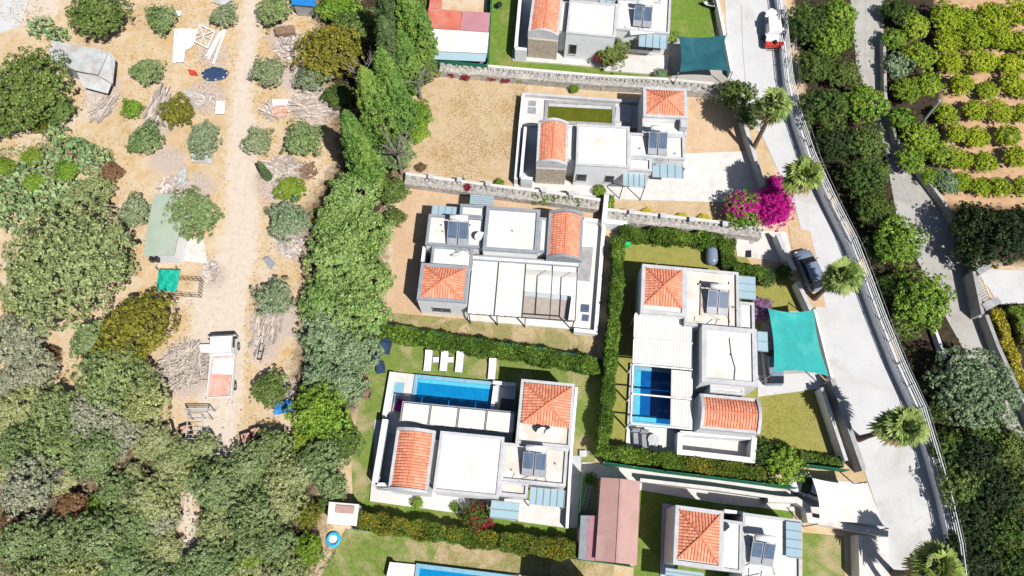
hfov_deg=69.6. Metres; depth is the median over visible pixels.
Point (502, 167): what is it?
yard
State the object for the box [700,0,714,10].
motor scooter
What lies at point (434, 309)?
window
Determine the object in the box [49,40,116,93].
tin shed
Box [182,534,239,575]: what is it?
broadleaf tree
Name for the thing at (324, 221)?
pine tree
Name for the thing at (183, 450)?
broadleaf tree
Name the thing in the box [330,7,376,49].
broadleaf tree
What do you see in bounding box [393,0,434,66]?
cypress tree
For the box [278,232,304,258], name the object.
rubble heap
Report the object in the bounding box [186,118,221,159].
olive tree
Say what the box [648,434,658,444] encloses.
round table
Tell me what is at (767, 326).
driveway
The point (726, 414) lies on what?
house
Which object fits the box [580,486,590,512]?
ladder
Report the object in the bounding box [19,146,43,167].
bush
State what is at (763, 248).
paved corner
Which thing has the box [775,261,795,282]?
bush
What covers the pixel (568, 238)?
house
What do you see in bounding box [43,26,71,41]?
prickly pear
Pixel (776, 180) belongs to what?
bougainvillea
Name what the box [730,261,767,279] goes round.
hedge
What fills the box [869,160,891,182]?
broadleaf tree
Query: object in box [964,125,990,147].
citrus tree
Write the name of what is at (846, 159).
undergrowth
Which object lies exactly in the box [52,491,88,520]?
dead bush
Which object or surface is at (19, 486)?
broadleaf tree
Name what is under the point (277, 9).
olive tree
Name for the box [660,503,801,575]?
house
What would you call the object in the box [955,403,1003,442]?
broadleaf tree
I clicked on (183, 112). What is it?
bush
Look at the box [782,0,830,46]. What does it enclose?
broadleaf tree
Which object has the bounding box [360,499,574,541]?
lawn
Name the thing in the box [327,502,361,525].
white shed
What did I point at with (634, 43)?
window
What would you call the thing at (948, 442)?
broadleaf tree
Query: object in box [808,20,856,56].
broadleaf tree
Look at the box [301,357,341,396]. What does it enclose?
pine tree
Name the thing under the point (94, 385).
broadleaf tree
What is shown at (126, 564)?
broadleaf tree
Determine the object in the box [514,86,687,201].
house
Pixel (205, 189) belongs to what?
stones
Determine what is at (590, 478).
bush
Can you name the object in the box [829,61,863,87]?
broadleaf tree
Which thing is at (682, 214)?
flowering plant
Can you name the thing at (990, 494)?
broadleaf tree
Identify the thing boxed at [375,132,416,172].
broadleaf tree
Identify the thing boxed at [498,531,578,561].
hedge
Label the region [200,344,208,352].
scrap sheet
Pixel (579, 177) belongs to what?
window
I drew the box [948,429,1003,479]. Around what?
broadleaf tree
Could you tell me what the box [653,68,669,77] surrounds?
bush
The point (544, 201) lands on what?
shrub
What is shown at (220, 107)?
scrap sheet
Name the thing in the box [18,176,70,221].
prickly pear
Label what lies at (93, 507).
broadleaf tree
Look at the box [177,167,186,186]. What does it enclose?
scrap sheet
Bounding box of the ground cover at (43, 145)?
[0,131,118,227]
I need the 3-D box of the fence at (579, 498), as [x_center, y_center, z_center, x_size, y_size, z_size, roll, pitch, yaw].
[5.872,18.284,63.797,0.082,1.680,4.664,6,70,2]
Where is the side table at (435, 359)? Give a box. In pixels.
[433,357,438,362]
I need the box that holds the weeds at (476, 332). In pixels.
[389,313,596,348]
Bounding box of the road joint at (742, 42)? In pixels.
[741,6,745,86]
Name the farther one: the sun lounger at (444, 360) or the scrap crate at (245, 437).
the sun lounger at (444, 360)
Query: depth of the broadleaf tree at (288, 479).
62.39 m
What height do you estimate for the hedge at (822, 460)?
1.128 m
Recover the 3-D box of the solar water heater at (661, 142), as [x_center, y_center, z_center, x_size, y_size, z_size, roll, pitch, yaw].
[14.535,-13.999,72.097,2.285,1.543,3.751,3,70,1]
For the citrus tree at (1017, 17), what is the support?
on the ground at (242, 224)
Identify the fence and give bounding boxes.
[350,528,633,567]
[409,327,603,363]
[435,59,487,68]
[487,0,491,66]
[577,470,582,526]
[602,462,797,488]
[789,39,968,573]
[805,464,850,471]
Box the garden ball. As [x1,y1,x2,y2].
[625,241,630,247]
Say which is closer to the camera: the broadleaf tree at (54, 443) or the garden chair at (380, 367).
the broadleaf tree at (54, 443)
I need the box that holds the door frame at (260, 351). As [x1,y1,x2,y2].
[257,343,264,359]
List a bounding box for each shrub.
[461,75,470,80]
[531,192,539,204]
[539,194,550,204]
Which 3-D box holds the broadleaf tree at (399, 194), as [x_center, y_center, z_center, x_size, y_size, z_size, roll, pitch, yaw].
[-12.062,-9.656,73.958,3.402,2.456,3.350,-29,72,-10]
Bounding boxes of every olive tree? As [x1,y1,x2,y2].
[116,191,151,228]
[125,117,164,153]
[128,59,166,84]
[144,3,177,36]
[161,185,224,243]
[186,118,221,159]
[209,0,238,26]
[239,125,274,156]
[247,54,289,87]
[249,277,295,316]
[255,0,293,31]
[265,194,313,241]
[281,118,326,155]
[292,57,334,91]
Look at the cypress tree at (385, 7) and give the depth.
71.52 m
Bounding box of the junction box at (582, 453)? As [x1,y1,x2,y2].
[579,450,586,456]
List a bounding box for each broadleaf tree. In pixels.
[0,44,74,134]
[0,100,29,137]
[0,191,136,336]
[0,279,47,322]
[0,312,56,366]
[0,366,23,397]
[0,380,42,439]
[0,421,40,472]
[0,453,63,524]
[0,457,28,489]
[0,513,53,573]
[6,555,60,575]
[15,348,65,390]
[23,420,81,474]
[27,378,78,434]
[29,511,78,567]
[35,94,79,124]
[44,455,82,497]
[51,555,104,575]
[56,492,89,528]
[64,0,132,37]
[66,170,117,213]
[66,394,119,442]
[66,504,123,567]
[67,428,124,484]
[68,320,111,359]
[69,338,158,414]
[83,493,101,516]
[89,535,145,575]
[91,287,179,364]
[93,470,136,513]
[97,406,146,458]
[102,495,160,558]
[109,250,139,282]
[117,371,171,426]
[120,468,180,524]
[122,462,144,484]
[129,418,174,463]
[131,556,175,575]
[137,524,185,575]
[146,502,182,544]
[150,446,178,480]
[160,472,183,500]
[162,434,202,472]
[163,458,204,496]
[169,553,196,575]
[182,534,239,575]
[186,453,252,512]
[187,430,222,465]
[191,499,240,546]
[222,437,284,498]
[223,556,261,575]
[225,486,281,541]
[228,526,268,561]
[248,424,295,467]
[255,517,299,569]
[258,452,314,497]
[260,483,310,526]
[262,548,318,575]
[282,377,353,439]
[287,426,315,455]
[293,23,367,80]
[294,439,348,484]
[312,0,363,21]
[315,468,349,505]
[320,83,354,110]
[320,421,365,465]
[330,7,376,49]
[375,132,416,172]
[376,176,411,205]
[406,121,430,144]
[408,98,433,125]
[411,56,441,83]
[416,0,429,11]
[710,79,758,115]
[735,102,763,129]
[748,436,777,467]
[763,443,809,484]
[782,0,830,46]
[795,47,841,83]
[797,85,849,132]
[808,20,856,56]
[809,124,856,163]
[819,0,859,29]
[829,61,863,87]
[832,159,886,199]
[842,83,891,127]
[845,121,888,162]
[854,186,896,230]
[861,235,889,259]
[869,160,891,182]
[873,214,928,275]
[876,274,910,302]
[877,5,892,19]
[879,27,907,50]
[880,0,918,26]
[880,50,917,78]
[887,105,919,131]
[889,76,920,104]
[890,307,922,341]
[892,269,957,334]
[893,272,913,290]
[894,148,925,173]
[898,121,940,153]
[901,13,930,37]
[901,37,939,72]
[912,71,946,96]
[914,370,943,397]
[918,166,942,185]
[922,345,1023,432]
[925,138,956,166]
[927,396,957,425]
[927,427,964,466]
[934,168,960,194]
[935,460,989,510]
[942,525,978,562]
[943,451,965,472]
[947,200,1008,241]
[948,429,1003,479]
[950,237,999,271]
[951,169,971,192]
[951,496,994,545]
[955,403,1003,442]
[957,539,1004,575]
[968,210,1023,268]
[970,464,1023,517]
[975,569,1007,575]
[980,506,1023,556]
[990,425,1023,471]
[990,548,1023,575]
[1003,203,1023,246]
[1006,467,1023,512]
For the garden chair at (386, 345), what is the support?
on the lawn at (474, 368)
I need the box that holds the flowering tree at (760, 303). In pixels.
[752,295,773,323]
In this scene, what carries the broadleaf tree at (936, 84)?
on the ground at (242, 224)
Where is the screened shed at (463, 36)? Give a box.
[428,0,489,63]
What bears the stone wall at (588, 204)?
on the ground at (242, 224)
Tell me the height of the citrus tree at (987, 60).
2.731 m
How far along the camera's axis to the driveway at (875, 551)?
62.88 m
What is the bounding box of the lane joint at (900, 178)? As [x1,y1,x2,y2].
[865,0,985,345]
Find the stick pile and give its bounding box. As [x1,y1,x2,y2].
[154,338,209,392]
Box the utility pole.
[919,99,942,125]
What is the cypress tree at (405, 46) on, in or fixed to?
on the ground at (242, 224)
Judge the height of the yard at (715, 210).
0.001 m
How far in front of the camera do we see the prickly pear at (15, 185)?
74.46 m
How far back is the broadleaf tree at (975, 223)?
69.84 m
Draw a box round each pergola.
[400,401,515,432]
[467,260,577,330]
[625,313,692,429]
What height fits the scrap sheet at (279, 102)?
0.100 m
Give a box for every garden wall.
[600,194,626,231]
[638,478,796,501]
[712,0,733,77]
[738,117,764,191]
[764,497,887,536]
[772,233,795,272]
[791,281,812,311]
[814,310,832,379]
[815,387,847,461]
[824,378,866,472]
[850,535,862,575]
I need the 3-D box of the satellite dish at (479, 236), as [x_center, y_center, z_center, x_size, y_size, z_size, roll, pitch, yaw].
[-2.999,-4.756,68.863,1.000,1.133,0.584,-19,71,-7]
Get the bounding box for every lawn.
[322,529,440,575]
[351,341,601,539]
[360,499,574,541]
[431,541,613,575]
[487,0,671,77]
[608,242,760,446]
[633,490,793,575]
[670,0,715,37]
[756,277,801,310]
[758,388,847,461]
[803,533,844,575]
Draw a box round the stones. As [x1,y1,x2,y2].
[2,0,378,434]
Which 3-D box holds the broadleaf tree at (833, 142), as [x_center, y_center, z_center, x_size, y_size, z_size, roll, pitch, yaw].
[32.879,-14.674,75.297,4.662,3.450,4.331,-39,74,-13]
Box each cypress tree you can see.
[257,161,272,181]
[338,109,383,182]
[351,128,388,184]
[355,65,400,147]
[371,46,416,128]
[374,0,409,37]
[374,15,410,87]
[386,68,417,134]
[392,29,424,94]
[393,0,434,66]
[411,1,438,62]
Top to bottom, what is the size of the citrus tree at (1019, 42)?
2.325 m
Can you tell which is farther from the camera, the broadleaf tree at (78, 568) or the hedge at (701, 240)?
the hedge at (701, 240)
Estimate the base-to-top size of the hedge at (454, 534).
1.916 m
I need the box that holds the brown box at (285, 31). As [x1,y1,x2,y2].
[274,25,295,37]
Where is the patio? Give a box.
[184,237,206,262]
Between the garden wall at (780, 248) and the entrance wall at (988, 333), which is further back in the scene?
the garden wall at (780, 248)
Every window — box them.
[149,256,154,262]
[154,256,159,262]
[376,488,390,491]
[432,307,451,313]
[568,44,576,55]
[575,174,586,181]
[603,175,614,183]
[630,39,660,51]
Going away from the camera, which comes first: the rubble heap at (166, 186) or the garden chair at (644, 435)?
the garden chair at (644, 435)
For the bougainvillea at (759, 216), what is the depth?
72.42 m
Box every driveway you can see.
[667,40,729,82]
[683,151,759,202]
[758,311,812,374]
[758,373,824,396]
[794,479,883,528]
[862,535,889,575]
[979,269,1023,304]
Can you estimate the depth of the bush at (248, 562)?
61.28 m
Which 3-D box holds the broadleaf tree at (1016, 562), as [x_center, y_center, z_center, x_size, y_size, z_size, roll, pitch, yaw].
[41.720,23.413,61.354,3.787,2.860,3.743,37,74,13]
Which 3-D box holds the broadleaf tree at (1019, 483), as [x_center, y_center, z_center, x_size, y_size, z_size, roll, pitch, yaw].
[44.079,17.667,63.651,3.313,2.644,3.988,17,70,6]
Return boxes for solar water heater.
[447,214,471,256]
[513,444,546,486]
[625,0,652,33]
[648,125,668,165]
[694,283,729,323]
[745,533,775,575]
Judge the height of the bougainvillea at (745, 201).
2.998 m
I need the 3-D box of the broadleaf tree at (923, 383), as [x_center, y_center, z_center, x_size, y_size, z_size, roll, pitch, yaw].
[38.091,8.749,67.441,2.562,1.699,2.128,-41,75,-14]
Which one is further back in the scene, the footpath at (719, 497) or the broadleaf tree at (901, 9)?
the broadleaf tree at (901, 9)
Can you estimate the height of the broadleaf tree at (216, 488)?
4.011 m
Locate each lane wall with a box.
[879,42,973,265]
[930,330,946,360]
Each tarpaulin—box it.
[201,66,228,80]
[274,399,292,414]
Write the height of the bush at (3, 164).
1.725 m
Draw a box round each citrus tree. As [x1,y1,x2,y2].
[929,0,966,33]
[932,26,963,52]
[932,102,959,126]
[936,50,963,74]
[945,122,968,142]
[948,72,974,96]
[949,147,973,168]
[955,8,978,29]
[958,25,991,51]
[959,99,986,121]
[961,44,1001,73]
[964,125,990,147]
[969,150,999,176]
[970,177,990,197]
[971,2,1013,30]
[975,81,999,100]
[983,97,1015,124]
[986,176,1012,197]
[987,23,1015,51]
[993,124,1021,146]
[997,53,1023,74]
[998,72,1023,96]
[1001,0,1023,26]
[1002,145,1023,167]
[1008,29,1023,51]
[1011,103,1023,122]
[1011,175,1023,197]
[1014,80,1023,97]
[1015,51,1023,73]
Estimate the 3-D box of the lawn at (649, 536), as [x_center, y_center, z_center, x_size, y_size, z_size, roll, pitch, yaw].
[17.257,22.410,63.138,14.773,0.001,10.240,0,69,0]
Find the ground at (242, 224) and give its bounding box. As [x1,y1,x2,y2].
[0,0,1023,575]
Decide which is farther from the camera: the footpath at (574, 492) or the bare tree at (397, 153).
the bare tree at (397, 153)
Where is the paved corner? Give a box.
[736,230,794,263]
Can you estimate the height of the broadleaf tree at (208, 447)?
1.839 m
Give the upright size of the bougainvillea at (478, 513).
2.184 m
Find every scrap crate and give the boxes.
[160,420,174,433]
[178,423,192,437]
[239,430,253,444]
[249,425,262,439]
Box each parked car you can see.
[759,341,783,385]
[787,472,820,500]
[793,249,823,291]
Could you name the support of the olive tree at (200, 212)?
on the ground at (242, 224)
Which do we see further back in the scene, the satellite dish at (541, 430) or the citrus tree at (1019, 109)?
the citrus tree at (1019, 109)
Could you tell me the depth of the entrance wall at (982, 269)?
70.24 m
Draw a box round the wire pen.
[154,276,203,297]
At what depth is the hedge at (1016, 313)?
69.34 m
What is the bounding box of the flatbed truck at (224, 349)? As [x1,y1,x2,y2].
[206,334,239,397]
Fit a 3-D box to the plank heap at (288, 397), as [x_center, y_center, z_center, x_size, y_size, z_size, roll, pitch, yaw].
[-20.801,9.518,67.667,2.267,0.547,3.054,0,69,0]
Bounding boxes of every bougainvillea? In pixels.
[458,498,494,535]
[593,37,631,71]
[722,187,762,230]
[746,193,766,224]
[750,184,795,231]
[766,172,783,191]
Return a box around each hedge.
[356,510,500,550]
[376,323,601,375]
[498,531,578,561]
[593,236,625,458]
[601,445,685,471]
[608,194,615,217]
[617,224,724,250]
[684,456,769,482]
[717,238,737,270]
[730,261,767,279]
[798,451,843,467]
[987,308,1023,394]
[1003,304,1023,348]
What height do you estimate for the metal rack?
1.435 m
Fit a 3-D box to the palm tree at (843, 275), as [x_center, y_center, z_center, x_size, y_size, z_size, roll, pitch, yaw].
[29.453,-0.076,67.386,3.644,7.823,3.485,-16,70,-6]
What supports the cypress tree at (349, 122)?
on the ground at (242, 224)
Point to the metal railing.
(801, 115)
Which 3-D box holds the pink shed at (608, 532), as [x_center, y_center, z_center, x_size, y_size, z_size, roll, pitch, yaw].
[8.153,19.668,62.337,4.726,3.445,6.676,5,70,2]
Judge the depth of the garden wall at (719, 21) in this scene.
81.14 m
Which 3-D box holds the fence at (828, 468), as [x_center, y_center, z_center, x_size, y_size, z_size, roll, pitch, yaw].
[27.544,15.848,64.708,3.716,1.680,0.089,6,70,2]
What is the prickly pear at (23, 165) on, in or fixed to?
on the ground at (242, 224)
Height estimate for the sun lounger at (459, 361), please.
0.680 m
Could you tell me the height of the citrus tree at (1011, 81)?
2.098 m
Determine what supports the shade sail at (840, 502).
on the driveway at (814, 506)
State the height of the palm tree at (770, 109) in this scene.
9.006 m
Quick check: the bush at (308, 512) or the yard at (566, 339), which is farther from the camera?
the yard at (566, 339)
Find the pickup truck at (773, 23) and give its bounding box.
[761,8,783,49]
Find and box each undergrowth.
[0,424,345,575]
[793,0,1023,564]
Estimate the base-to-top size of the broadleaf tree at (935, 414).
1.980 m
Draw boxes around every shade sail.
[670,33,732,84]
[755,305,831,385]
[802,475,888,529]
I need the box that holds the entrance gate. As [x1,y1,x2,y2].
[977,275,990,302]
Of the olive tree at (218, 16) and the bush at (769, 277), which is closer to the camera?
the bush at (769, 277)
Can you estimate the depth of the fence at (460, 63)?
79.03 m
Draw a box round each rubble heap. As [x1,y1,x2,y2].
[156,174,191,193]
[189,90,219,105]
[201,260,220,282]
[256,152,305,189]
[273,30,302,61]
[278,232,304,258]
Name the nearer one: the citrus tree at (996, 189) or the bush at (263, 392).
the bush at (263, 392)
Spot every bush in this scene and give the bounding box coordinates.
[0,156,18,177]
[0,513,18,536]
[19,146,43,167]
[20,173,44,190]
[26,117,48,134]
[44,346,60,362]
[52,159,79,180]
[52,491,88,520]
[99,160,125,182]
[120,98,144,118]
[155,91,194,128]
[233,544,264,573]
[249,367,291,410]
[272,175,306,201]
[290,498,323,531]
[290,530,325,574]
[314,498,327,514]
[382,205,407,228]
[409,495,422,509]
[415,162,427,171]
[449,500,460,513]
[495,177,505,184]
[569,85,579,92]
[584,471,596,484]
[592,184,606,196]
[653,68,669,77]
[668,31,679,43]
[754,267,775,288]
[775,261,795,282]
[776,440,790,449]
[785,33,794,42]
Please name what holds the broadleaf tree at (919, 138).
on the ground at (242, 224)
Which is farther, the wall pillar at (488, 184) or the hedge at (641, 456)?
the wall pillar at (488, 184)
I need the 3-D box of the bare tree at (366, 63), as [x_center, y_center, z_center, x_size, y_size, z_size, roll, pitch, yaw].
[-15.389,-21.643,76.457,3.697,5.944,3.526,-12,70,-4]
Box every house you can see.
[370,372,577,528]
[387,562,525,575]
[417,194,605,336]
[513,0,670,75]
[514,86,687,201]
[625,264,772,464]
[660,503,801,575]
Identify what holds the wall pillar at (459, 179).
on the ground at (242, 224)
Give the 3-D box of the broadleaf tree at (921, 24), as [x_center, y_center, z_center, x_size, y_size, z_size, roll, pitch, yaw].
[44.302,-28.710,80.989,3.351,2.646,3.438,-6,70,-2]
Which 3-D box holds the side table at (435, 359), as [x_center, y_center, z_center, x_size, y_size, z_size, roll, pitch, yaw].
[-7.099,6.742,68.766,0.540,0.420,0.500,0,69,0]
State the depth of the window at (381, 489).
63.83 m
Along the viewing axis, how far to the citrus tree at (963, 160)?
74.89 m
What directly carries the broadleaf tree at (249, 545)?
on the ground at (242, 224)
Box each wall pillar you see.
[428,174,433,180]
[457,177,461,183]
[485,181,490,186]
[541,187,546,193]
[569,190,573,197]
[629,209,634,215]
[660,213,665,219]
[689,216,694,222]
[722,221,727,227]
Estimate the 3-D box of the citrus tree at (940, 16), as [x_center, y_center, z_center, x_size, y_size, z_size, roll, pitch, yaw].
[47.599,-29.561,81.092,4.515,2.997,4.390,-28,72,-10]
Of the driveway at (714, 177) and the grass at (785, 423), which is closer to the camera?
the grass at (785, 423)
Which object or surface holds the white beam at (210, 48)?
on the ground at (242, 224)
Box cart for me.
[263,256,275,268]
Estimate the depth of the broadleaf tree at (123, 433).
64.58 m
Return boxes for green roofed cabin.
[143,194,191,263]
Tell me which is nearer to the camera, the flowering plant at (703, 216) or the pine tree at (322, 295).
the pine tree at (322, 295)
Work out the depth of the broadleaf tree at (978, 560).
60.67 m
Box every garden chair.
[361,387,371,399]
[370,343,383,361]
[376,361,385,373]
[380,338,391,354]
[632,428,640,446]
[640,429,648,448]
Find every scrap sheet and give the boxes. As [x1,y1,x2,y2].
[86,88,103,107]
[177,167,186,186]
[182,88,202,105]
[188,69,197,74]
[191,152,211,162]
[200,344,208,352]
[212,0,233,4]
[215,101,224,113]
[271,103,287,116]
[272,99,290,105]
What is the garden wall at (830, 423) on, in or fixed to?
on the lawn at (804, 436)
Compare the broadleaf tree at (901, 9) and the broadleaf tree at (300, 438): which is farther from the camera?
the broadleaf tree at (901, 9)
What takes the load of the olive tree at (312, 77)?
on the ground at (242, 224)
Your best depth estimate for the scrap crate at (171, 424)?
66.48 m
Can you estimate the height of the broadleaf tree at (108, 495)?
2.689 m
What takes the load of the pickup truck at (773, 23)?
on the road at (897, 476)
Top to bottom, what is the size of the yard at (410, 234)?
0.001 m
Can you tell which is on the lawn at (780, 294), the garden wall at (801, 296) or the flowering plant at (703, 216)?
the garden wall at (801, 296)
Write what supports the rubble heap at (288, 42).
on the ground at (242, 224)
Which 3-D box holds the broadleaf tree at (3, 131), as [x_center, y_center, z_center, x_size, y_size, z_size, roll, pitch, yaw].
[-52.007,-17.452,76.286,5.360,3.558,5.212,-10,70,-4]
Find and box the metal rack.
[184,408,215,440]
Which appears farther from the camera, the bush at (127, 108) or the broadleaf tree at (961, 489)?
the bush at (127, 108)
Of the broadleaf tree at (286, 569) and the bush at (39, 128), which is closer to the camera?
the broadleaf tree at (286, 569)
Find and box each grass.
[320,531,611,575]
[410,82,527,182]
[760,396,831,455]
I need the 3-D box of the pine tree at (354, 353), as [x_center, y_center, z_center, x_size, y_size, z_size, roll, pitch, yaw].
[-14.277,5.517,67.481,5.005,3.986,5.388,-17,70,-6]
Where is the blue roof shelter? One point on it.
(303, 7)
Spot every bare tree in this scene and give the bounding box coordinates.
[23,453,66,490]
[342,51,373,95]
[379,125,413,175]
[404,64,437,99]
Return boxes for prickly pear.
[0,167,32,206]
[0,197,38,233]
[14,147,61,186]
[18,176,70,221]
[26,14,55,39]
[42,124,71,144]
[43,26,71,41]
[43,204,73,227]
[48,136,95,170]
[52,178,90,207]
[74,145,110,175]
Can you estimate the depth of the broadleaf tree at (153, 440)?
64.51 m
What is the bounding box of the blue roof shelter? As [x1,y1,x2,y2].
[291,0,317,16]
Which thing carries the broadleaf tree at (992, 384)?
on the ground at (242, 224)
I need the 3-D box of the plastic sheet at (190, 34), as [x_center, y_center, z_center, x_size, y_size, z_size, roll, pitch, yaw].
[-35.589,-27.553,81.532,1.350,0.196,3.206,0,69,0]
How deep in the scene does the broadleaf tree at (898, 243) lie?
69.96 m
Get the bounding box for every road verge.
[789,225,825,306]
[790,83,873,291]
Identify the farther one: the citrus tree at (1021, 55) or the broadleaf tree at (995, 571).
the citrus tree at (1021, 55)
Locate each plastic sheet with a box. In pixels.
[172,28,185,62]
[185,28,196,50]
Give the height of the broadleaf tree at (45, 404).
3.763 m
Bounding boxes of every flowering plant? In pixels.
[640,207,653,212]
[675,212,687,216]
[697,213,710,218]
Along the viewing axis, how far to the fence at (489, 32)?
80.72 m
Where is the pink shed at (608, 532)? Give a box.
[577,477,639,564]
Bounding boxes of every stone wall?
[404,172,600,213]
[439,63,724,99]
[607,208,761,240]
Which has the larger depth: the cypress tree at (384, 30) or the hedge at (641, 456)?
the cypress tree at (384, 30)
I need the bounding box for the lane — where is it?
[850,0,1023,440]
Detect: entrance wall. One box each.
[962,271,984,319]
[964,264,990,275]
[977,315,1023,422]
[981,297,1001,311]
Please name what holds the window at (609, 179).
in the house at (617, 161)
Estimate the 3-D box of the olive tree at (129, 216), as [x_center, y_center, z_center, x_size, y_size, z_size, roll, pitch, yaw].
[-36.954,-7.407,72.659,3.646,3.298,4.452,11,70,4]
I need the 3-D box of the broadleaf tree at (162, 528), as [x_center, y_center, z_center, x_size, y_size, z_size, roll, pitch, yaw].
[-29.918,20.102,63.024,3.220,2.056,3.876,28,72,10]
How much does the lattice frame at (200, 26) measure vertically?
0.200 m
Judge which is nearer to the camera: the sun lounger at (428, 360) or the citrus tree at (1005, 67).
the sun lounger at (428, 360)
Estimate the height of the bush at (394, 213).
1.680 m
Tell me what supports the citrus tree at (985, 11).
on the ground at (242, 224)
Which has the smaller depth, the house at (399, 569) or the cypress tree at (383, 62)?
the house at (399, 569)
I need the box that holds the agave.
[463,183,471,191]
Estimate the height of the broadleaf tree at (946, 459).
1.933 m
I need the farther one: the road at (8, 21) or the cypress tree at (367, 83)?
the road at (8, 21)
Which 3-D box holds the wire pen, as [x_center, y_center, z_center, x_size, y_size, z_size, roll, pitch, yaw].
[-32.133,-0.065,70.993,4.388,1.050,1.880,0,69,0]
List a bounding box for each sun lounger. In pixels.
[423,349,432,371]
[439,350,448,370]
[455,351,463,372]
[487,358,496,379]
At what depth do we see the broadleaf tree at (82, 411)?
64.43 m
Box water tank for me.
[705,244,718,265]
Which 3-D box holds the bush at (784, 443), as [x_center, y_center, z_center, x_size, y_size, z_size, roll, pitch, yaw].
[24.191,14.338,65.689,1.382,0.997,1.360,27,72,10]
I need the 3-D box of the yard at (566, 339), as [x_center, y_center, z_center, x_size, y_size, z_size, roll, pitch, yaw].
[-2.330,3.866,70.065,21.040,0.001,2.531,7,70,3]
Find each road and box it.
[0,0,28,33]
[725,0,941,571]
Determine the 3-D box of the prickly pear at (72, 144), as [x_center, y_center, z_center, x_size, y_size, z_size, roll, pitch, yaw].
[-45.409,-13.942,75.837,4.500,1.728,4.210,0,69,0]
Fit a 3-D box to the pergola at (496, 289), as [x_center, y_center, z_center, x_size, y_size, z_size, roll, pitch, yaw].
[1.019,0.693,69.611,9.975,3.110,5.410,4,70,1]
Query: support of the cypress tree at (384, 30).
on the ground at (242, 224)
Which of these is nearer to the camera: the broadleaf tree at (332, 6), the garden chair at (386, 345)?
the garden chair at (386, 345)
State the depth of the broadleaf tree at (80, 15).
78.49 m
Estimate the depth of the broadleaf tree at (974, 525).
61.75 m
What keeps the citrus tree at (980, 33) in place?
on the ground at (242, 224)
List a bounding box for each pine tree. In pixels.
[294,307,349,370]
[296,275,349,323]
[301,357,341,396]
[302,228,375,290]
[311,204,359,243]
[318,171,382,219]
[323,276,395,342]
[326,364,371,406]
[329,203,396,263]
[330,317,384,377]
[343,255,396,299]
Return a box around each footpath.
[567,456,580,527]
[582,462,793,496]
[640,483,798,511]
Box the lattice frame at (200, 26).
[192,25,214,48]
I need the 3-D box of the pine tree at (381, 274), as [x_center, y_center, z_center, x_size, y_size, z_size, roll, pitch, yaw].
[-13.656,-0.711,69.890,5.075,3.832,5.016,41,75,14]
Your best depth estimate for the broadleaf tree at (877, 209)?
71.81 m
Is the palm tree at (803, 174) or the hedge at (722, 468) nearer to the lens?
the hedge at (722, 468)
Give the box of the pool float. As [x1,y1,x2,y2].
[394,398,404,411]
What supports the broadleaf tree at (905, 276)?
on the ground at (242, 224)
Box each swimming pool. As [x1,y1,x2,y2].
[411,374,496,413]
[415,563,514,575]
[544,100,615,125]
[630,366,684,429]
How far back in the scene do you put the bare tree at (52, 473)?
62.33 m
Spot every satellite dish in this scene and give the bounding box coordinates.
[475,232,483,240]
[537,427,545,433]
[545,428,553,434]
[726,527,734,532]
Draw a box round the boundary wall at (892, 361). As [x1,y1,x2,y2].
[774,0,953,551]
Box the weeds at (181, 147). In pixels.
[6,1,397,419]
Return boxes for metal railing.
[781,0,966,575]
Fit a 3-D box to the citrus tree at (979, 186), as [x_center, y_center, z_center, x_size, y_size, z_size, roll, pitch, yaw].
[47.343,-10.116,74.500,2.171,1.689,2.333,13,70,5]
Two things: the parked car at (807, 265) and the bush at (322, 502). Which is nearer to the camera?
the bush at (322, 502)
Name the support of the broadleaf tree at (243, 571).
on the ground at (242, 224)
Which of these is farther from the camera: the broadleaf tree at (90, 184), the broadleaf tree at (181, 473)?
the broadleaf tree at (90, 184)
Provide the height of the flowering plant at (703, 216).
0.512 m
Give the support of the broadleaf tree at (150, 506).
on the ground at (242, 224)
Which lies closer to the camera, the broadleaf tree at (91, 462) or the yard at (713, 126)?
the broadleaf tree at (91, 462)
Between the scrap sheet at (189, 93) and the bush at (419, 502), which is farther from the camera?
the scrap sheet at (189, 93)
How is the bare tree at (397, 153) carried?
on the ground at (242, 224)
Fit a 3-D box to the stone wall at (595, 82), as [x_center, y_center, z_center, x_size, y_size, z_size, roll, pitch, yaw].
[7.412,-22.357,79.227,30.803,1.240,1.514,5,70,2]
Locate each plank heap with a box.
[87,93,123,123]
[142,82,170,127]
[248,304,282,362]
[258,99,280,121]
[274,376,297,400]
[286,87,343,118]
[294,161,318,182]
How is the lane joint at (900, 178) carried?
on the lane
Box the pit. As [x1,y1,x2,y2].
[745,250,750,256]
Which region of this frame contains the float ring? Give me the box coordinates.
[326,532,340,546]
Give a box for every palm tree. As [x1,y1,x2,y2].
[751,86,794,148]
[780,155,824,196]
[811,255,866,300]
[856,405,931,449]
[890,539,967,575]
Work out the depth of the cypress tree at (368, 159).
69.42 m
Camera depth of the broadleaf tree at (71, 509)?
63.92 m
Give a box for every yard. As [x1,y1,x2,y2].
[382,188,601,356]
[384,312,597,354]
[407,79,527,184]
[512,183,759,223]
[685,92,745,153]
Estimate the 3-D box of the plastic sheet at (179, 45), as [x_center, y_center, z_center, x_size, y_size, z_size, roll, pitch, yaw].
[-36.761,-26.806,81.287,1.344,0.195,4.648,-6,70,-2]
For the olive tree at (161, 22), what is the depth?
80.30 m
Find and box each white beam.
[205,32,220,56]
[207,29,223,59]
[212,29,226,64]
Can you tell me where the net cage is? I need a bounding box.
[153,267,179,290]

